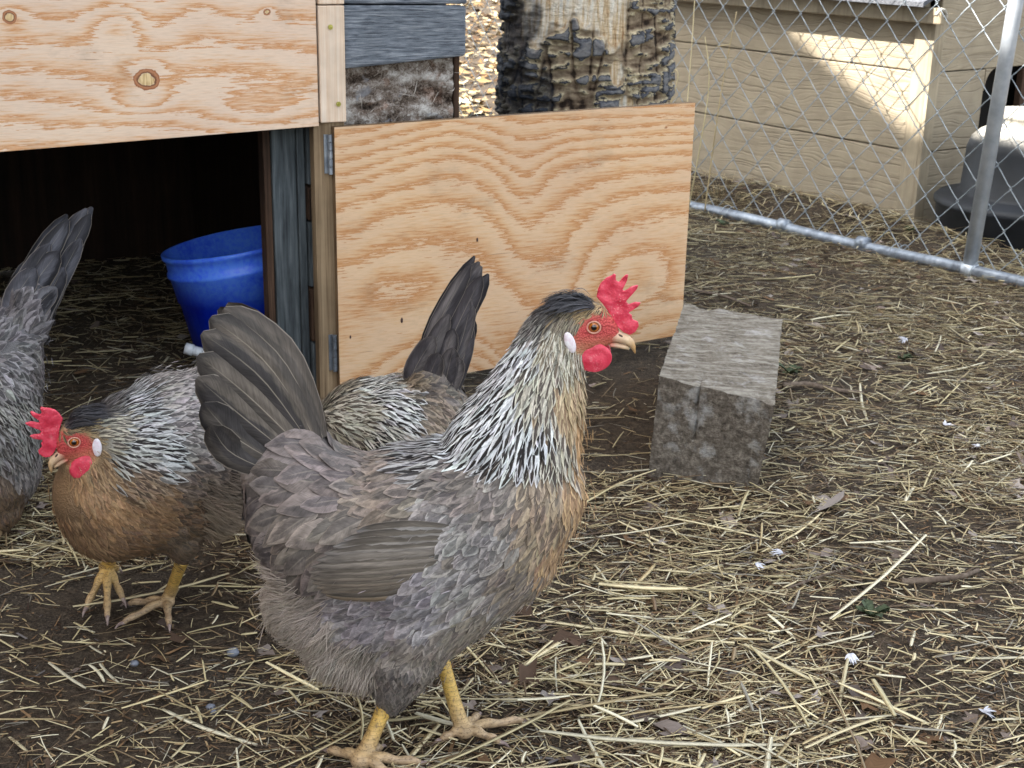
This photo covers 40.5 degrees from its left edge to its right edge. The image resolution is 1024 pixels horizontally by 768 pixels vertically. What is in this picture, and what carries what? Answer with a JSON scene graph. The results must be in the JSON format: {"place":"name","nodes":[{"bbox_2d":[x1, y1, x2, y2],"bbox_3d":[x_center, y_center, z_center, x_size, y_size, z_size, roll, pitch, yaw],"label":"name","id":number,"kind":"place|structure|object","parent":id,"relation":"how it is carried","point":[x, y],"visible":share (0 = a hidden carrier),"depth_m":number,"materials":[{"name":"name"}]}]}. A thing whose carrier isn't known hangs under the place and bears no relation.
{"place":"outdoors","nodes":[
{"label":"outdoors","id":0,"kind":"place"},
{"bbox_2d":[130,660,138,665],"bbox_3d":[-0.358,0.264,1.315,0.009,0.006,0.007,1,19,0],"label":"pebble","id":1,"kind":"object","parent":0,"point":[134,662],"visible":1,"depth_m":1.31,"materials":[{"name":"grey stone"}]},
{"bbox_2d":[0,0,1023,767],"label":"ground","id":2,"kind":"structure","parent":0,"point":[616,370],"depth_m":1.49,"materials":[{"name":"soil"}]},
{"bbox_2d":[0,207,92,537],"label":"hen","id":3,"kind":"object","parent":2,"relation":"on","point":[35,289],"visible":0.96,"depth_m":1.50,"materials":[{"name":"grey"}]},
{"bbox_2d":[25,352,244,632],"bbox_3d":[-0.339,0.111,1.347,0.214,0.270,0.204,1,19,0],"label":"hen","id":4,"kind":"object","parent":2,"relation":"on","point":[141,471],"visible":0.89,"depth_m":1.28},
{"bbox_2d":[183,343,203,355],"bbox_3d":[-0.423,-0.036,2.045,0.120,0.048,0.018,1,19,0],"label":"pipe","id":5,"kind":"object","parent":2,"relation":"on","point":[191,349],"visible":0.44,"depth_m":2.03,"materials":[{"name":"white plastic"}]},
{"bbox_2d":[206,704,215,709],"bbox_3d":[-0.269,0.288,1.238,0.009,0.006,0.007,1,19,0],"label":"pebble","id":6,"kind":"object","parent":2,"relation":"on","point":[209,706],"visible":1,"depth_m":1.24,"materials":[{"name":"grey stone"}]},
{"bbox_2d":[161,225,264,347],"bbox_3d":[-0.423,-0.134,2.162,0.232,0.220,0.226,1,19,0],"label":"bucket","id":7,"kind":"object","parent":2,"relation":"on","point":[209,276],"visible":0.4,"depth_m":2.06,"materials":[{"name":"blue plastic"}]},
{"bbox_2d":[226,647,238,656],"bbox_3d":[-0.268,0.258,1.333,0.012,0.009,0.010,1,19,0],"label":"pebble","id":8,"kind":"object","parent":2,"relation":"on","point":[235,652],"visible":1,"depth_m":1.33,"materials":[{"name":"grey stone"}]},
{"bbox_2d":[0,0,694,399],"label":"chicken coop","id":9,"kind":"structure","parent":2,"relation":"on","point":[360,172],"depth_m":1.97,"materials":[{"name":"brown wood"}]},
{"bbox_2d":[323,102,694,386],"bbox_3d":[0.008,-0.206,2.058,0.587,0.395,0.018,-8,21,-24],"label":"door","id":10,"kind":"structure","parent":9,"relation":"in","point":[549,201],"depth_m":2.03,"materials":[{"name":"brown wood"}]},
{"bbox_2d":[321,256,488,450],"bbox_3d":[-0.147,0.024,1.503,0.238,0.345,0.140,10,21,24],"label":"hen","id":11,"kind":"object","parent":2,"relation":"on","point":[422,393],"visible":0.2,"depth_m":1.45,"materials":[{"name":"grey"}]},
{"bbox_2d":[195,274,640,767],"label":"hen","id":12,"kind":"object","parent":2,"relation":"on","point":[399,575],"visible":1,"depth_m":1.09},
{"bbox_2d":[446,0,503,116],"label":"leaf litter","id":13,"kind":"object","parent":2,"relation":"on","point":[481,80],"visible":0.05,"depth_m":6.45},
{"bbox_2d":[0,175,1023,767],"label":"straw","id":14,"kind":"object","parent":2,"relation":"on","point":[786,573],"visible":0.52,"depth_m":1.48,"materials":[{"name":"beige plant"}]},
{"bbox_2d":[771,549,782,555],"bbox_3d":[0.294,0.189,1.554,0.015,0.010,0.020,-4,19,-14],"label":"feather","id":15,"kind":"object","parent":14,"relation":"on","point":[779,551],"visible":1,"depth_m":1.55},
{"bbox_2d":[0,203,1023,767],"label":"chaff","id":16,"kind":"object","parent":2,"relation":"on","point":[516,681],"visible":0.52,"depth_m":1.36,"materials":[{"name":"beige plant"}]},
{"bbox_2d":[0,176,1023,767],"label":"leaf litter","id":17,"kind":"object","parent":2,"relation":"on","point":[872,760],"visible":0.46,"depth_m":1.36,"materials":[{"name":"brown plant"}]},
{"bbox_2d":[494,0,687,269],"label":"tree trunk","id":18,"kind":"object","parent":2,"relation":"on","point":[556,55],"visible":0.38,"depth_m":2.60,"materials":[{"name":"brown plant"}]},
{"bbox_2d":[670,69,677,102],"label":"dry stalk","id":19,"kind":"object","parent":2,"relation":"on","point":[676,84],"visible":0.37,"depth_m":3.31,"materials":[{"name":"plant"}]},
{"bbox_2d":[687,0,694,101],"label":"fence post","id":20,"kind":"object","parent":2,"relation":"on","point":[691,53],"visible":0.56,"depth_m":3.26,"materials":[{"name":"brown wood"}]},
{"bbox_2d":[689,38,709,206],"bbox_3d":[0.444,-0.612,3.281,0.003,0.404,0.043,-14,24,-38],"label":"dry stalk","id":21,"kind":"object","parent":2,"relation":"on","point":[702,129],"visible":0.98,"depth_m":3.28,"materials":[{"name":"plant"}]},
{"bbox_2d":[648,303,782,489],"bbox_3d":[0.286,0.010,1.907,0.152,0.133,0.406,5,19,11],"label":"timber block","id":22,"kind":"object","parent":2,"relation":"on","point":[717,386],"depth_m":1.75,"materials":[{"name":"grey wood"}]},
{"bbox_2d":[704,12,736,211],"bbox_3d":[0.475,-0.624,3.220,0.025,0.466,0.060,-13,24,-37],"label":"dry stalk","id":23,"kind":"object","parent":2,"relation":"on","point":[717,116],"visible":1,"depth_m":3.24,"materials":[{"name":"plant"}]},
{"bbox_2d":[694,289,750,306],"bbox_3d":[0.389,-0.161,2.575,0.125,0.014,0.010,18,25,40],"label":"twig","id":24,"kind":"object","parent":2,"relation":"on","point":[722,296],"visible":0.98,"depth_m":2.57,"materials":[{"name":"brown wood"}]},
{"bbox_2d":[716,219,728,225],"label":"weed","id":25,"kind":"object","parent":2,"relation":"on","point":[722,222],"visible":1,"depth_m":3.21,"materials":[{"name":"green plant"}]},
{"bbox_2d":[690,171,766,202],"bbox_3d":[0.540,-0.490,3.462,0.297,0.082,0.266,17,24,38],"label":"dry grass tuft","id":26,"kind":"object","parent":2,"relation":"on","point":[702,198],"visible":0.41,"depth_m":3.42,"materials":[{"name":"plant"}]},
{"bbox_2d":[451,0,1023,287],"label":"chain link fence","id":27,"kind":"object","parent":2,"relation":"on","point":[969,264],"visible":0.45,"depth_m":2.87,"materials":[{"name":"metal"}]},
{"bbox_2d":[755,562,764,569],"bbox_3d":[0.272,0.200,1.519,0.014,0.008,0.012,-11,22,-31],"label":"feather","id":28,"kind":"object","parent":2,"relation":"on","point":[757,564],"visible":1,"depth_m":1.52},
{"bbox_2d":[779,363,802,373],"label":"weed","id":29,"kind":"object","parent":2,"relation":"on","point":[789,370],"visible":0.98,"depth_m":2.17,"materials":[{"name":"green plant"}]},
{"bbox_2d":[782,381,863,394],"bbox_3d":[0.471,0.005,2.106,0.122,0.015,0.018,3,19,4],"label":"twig","id":30,"kind":"object","parent":2,"relation":"on","point":[817,386],"visible":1,"depth_m":2.10,"materials":[{"name":"wood"}]},
{"bbox_2d":[669,0,1023,222],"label":"dog house","id":31,"kind":"structure","parent":2,"relation":"on","point":[980,51],"depth_m":3.37,"materials":[{"name":"paint"}]},
{"bbox_2d":[983,68,995,90],"bbox_3d":[1.125,-0.722,3.289,0.035,0.052,0.016,-12,23,-33],"label":"doorway corner","id":32,"kind":"structure","parent":31,"relation":"in","point":[987,70],"depth_m":3.27,"materials":[{"name":"paint"}]},
{"bbox_2d":[845,653,858,664],"bbox_3d":[0.326,0.263,1.329,0.015,0.007,0.012,1,19,0],"label":"feather","id":33,"kind":"object","parent":2,"relation":"on","point":[852,657],"visible":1,"depth_m":1.33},
{"bbox_2d":[787,554,920,588],"bbox_3d":[0.372,0.201,1.510,0.190,0.003,0.012,-9,21,-27],"label":"twig","id":34,"kind":"object","parent":2,"relation":"on","point":[814,578],"visible":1,"depth_m":1.50,"materials":[{"name":"brown wood"}]},
{"bbox_2d":[690,167,1023,293],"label":"straw drift","id":35,"kind":"object","parent":2,"relation":"on","point":[910,225],"visible":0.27,"depth_m":3.15,"materials":[{"name":"beige plant"}]},
{"bbox_2d":[855,599,889,618],"bbox_3d":[0.366,0.231,1.415,0.036,0.015,0.029,16,24,37],"label":"weed","id":36,"kind":"object","parent":2,"relation":"on","point":[869,605],"visible":1,"depth_m":1.42,"materials":[{"name":"green plant"}]},
{"bbox_2d":[899,337,907,342],"bbox_3d":[0.663,-0.075,2.356,0.017,0.010,0.017,1,19,0],"label":"feather","id":37,"kind":"object","parent":2,"relation":"on","point":[903,339],"visible":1,"depth_m":2.36,"materials":[{"name":"white"}]},
{"bbox_2d":[897,353,912,360],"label":"weed","id":38,"kind":"object","parent":2,"relation":"on","point":[906,356],"visible":1,"depth_m":2.25,"materials":[{"name":"green plant"}]},
{"bbox_2d":[900,568,979,585],"bbox_3d":[0.467,0.208,1.500,0.103,0.012,0.020,-5,20,-18],"label":"twig","id":39,"kind":"object","parent":2,"relation":"on","point":[917,580],"visible":1,"depth_m":1.49,"materials":[{"name":"wood"}]},
{"bbox_2d":[933,106,1023,252],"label":"water barrel","id":40,"kind":"object","parent":2,"relation":"on","point":[1007,210],"visible":0.59,"depth_m":2.98,"materials":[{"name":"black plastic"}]},
{"bbox_2d":[979,706,995,718],"bbox_3d":[0.427,0.294,1.247,0.016,0.009,0.016,1,19,0],"label":"feather","id":41,"kind":"object","parent":2,"relation":"on","point":[986,710],"visible":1,"depth_m":1.24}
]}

